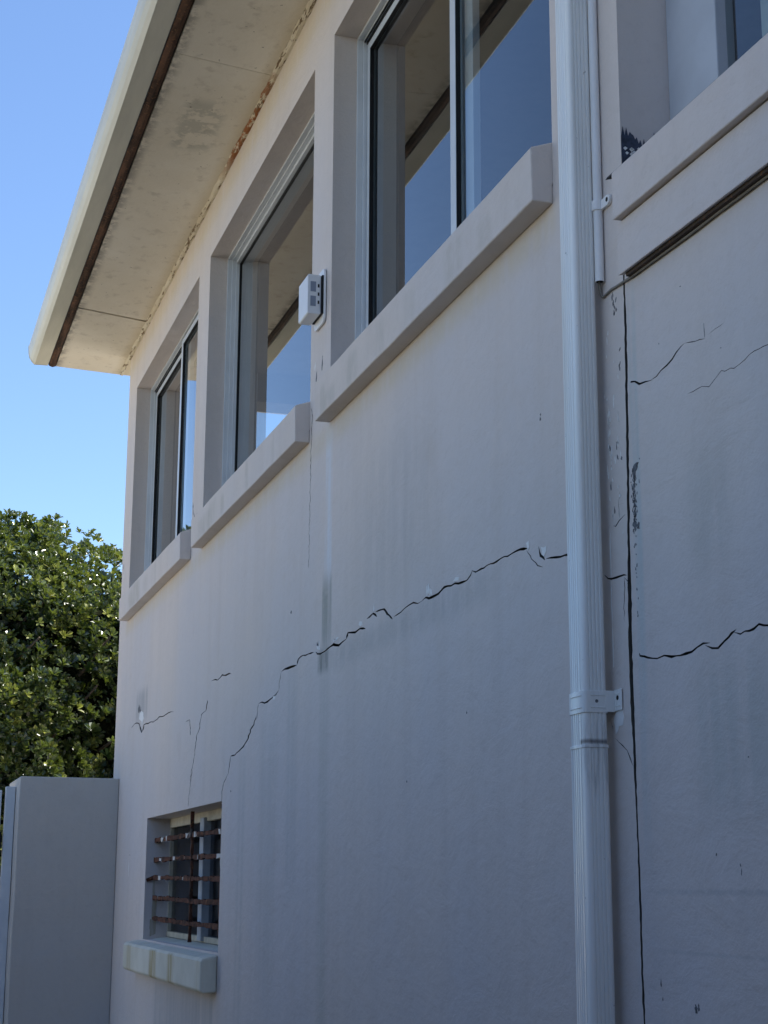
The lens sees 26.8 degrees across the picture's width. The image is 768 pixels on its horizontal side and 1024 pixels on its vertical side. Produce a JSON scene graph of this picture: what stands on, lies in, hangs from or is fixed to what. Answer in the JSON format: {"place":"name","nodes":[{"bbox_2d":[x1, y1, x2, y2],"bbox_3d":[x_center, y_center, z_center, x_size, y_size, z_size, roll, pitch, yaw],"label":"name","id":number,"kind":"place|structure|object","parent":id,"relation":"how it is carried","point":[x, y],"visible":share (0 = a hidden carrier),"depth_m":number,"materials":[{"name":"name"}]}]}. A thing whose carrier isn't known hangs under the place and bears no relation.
{"place":"outdoors","nodes":[
{"label":"outdoors","id":0,"kind":"place"},
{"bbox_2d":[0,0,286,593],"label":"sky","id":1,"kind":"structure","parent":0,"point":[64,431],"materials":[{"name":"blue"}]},
{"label":"ground","id":2,"kind":"structure","parent":0,"visible":0},
{"bbox_2d":[3,776,118,1023],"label":"boundary wall","id":3,"kind":"structure","parent":2,"relation":"on","point":[60,930],"depth_m":9.76,"materials":[{"name":"paint"}]},
{"bbox_2d":[0,786,15,1023],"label":"gate","id":4,"kind":"structure","parent":3,"relation":"attached to","point":[7,844],"depth_m":9.90,"materials":[{"name":"paint"}]},
{"bbox_2d":[0,508,122,874],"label":"evergreen tree","id":5,"kind":"object","parent":2,"relation":"on","point":[59,635],"visible":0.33,"depth_m":12.67,"materials":[{"name":"green plant"}]},
{"bbox_2d":[28,0,767,1023],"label":"house","id":6,"kind":"structure","parent":2,"relation":"on","point":[342,762],"depth_m":4.97,"materials":[{"name":"paint"}]},
{"bbox_2d":[119,308,198,620],"bbox_3d":[-1.252,-0.280,9.400,0.225,1.545,2.074,4,-14,-17],"label":"window","id":7,"kind":"structure","parent":6,"relation":"in","point":[173,394],"depth_m":9.73,"materials":[{"name":"white concrete"}]},
{"bbox_2d":[123,804,221,993],"bbox_3d":[-1.002,1.909,8.031,0.246,0.815,2.183,4,-14,-17],"label":"window","id":8,"kind":"structure","parent":6,"relation":"in","point":[196,971],"depth_m":7.93,"materials":[{"name":"beige paint"}]},
{"bbox_2d":[191,111,314,547],"bbox_3d":[-0.539,-0.787,7.215,0.225,1.545,2.052,4,-14,-17],"label":"window","id":9,"kind":"structure","parent":6,"relation":"in","point":[290,436],"depth_m":7.61,"materials":[{"name":"white concrete"}]},
{"bbox_2d":[298,269,325,331],"bbox_3d":[-0.269,-0.796,6.042,0.068,0.214,0.144,4,-14,-17],"label":"motion sensor","id":10,"kind":"object","parent":6,"relation":"attached to","point":[312,299],"visible":1,"depth_m":5.99,"materials":[{"name":"white plastic"}]},
{"bbox_2d":[315,0,552,421],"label":"window","id":11,"kind":"structure","parent":6,"relation":"in","point":[480,231],"depth_m":4.99,"materials":[{"name":"white concrete"}]},
{"bbox_2d":[555,0,622,1023],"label":"downpipe","id":12,"kind":"object","parent":6,"relation":"attached to","point":[592,701],"visible":1,"depth_m":3.48,"materials":[{"name":"metal"}]},
{"bbox_2d":[587,0,611,283],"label":"conduit","id":13,"kind":"object","parent":6,"relation":"attached to","point":[599,204],"visible":1,"depth_m":3.68,"materials":[{"name":"plastic"}]},
{"bbox_2d":[598,174,767,297],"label":"cable","id":14,"kind":"object","parent":6,"relation":"attached to","point":[687,235],"visible":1,"depth_m":3.25,"materials":[{"name":"plastic"}]},
{"bbox_2d":[606,0,767,179],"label":"window","id":15,"kind":"structure","parent":6,"relation":"in","point":[700,33],"depth_m":3.55,"materials":[{"name":"paint"}]}
]}

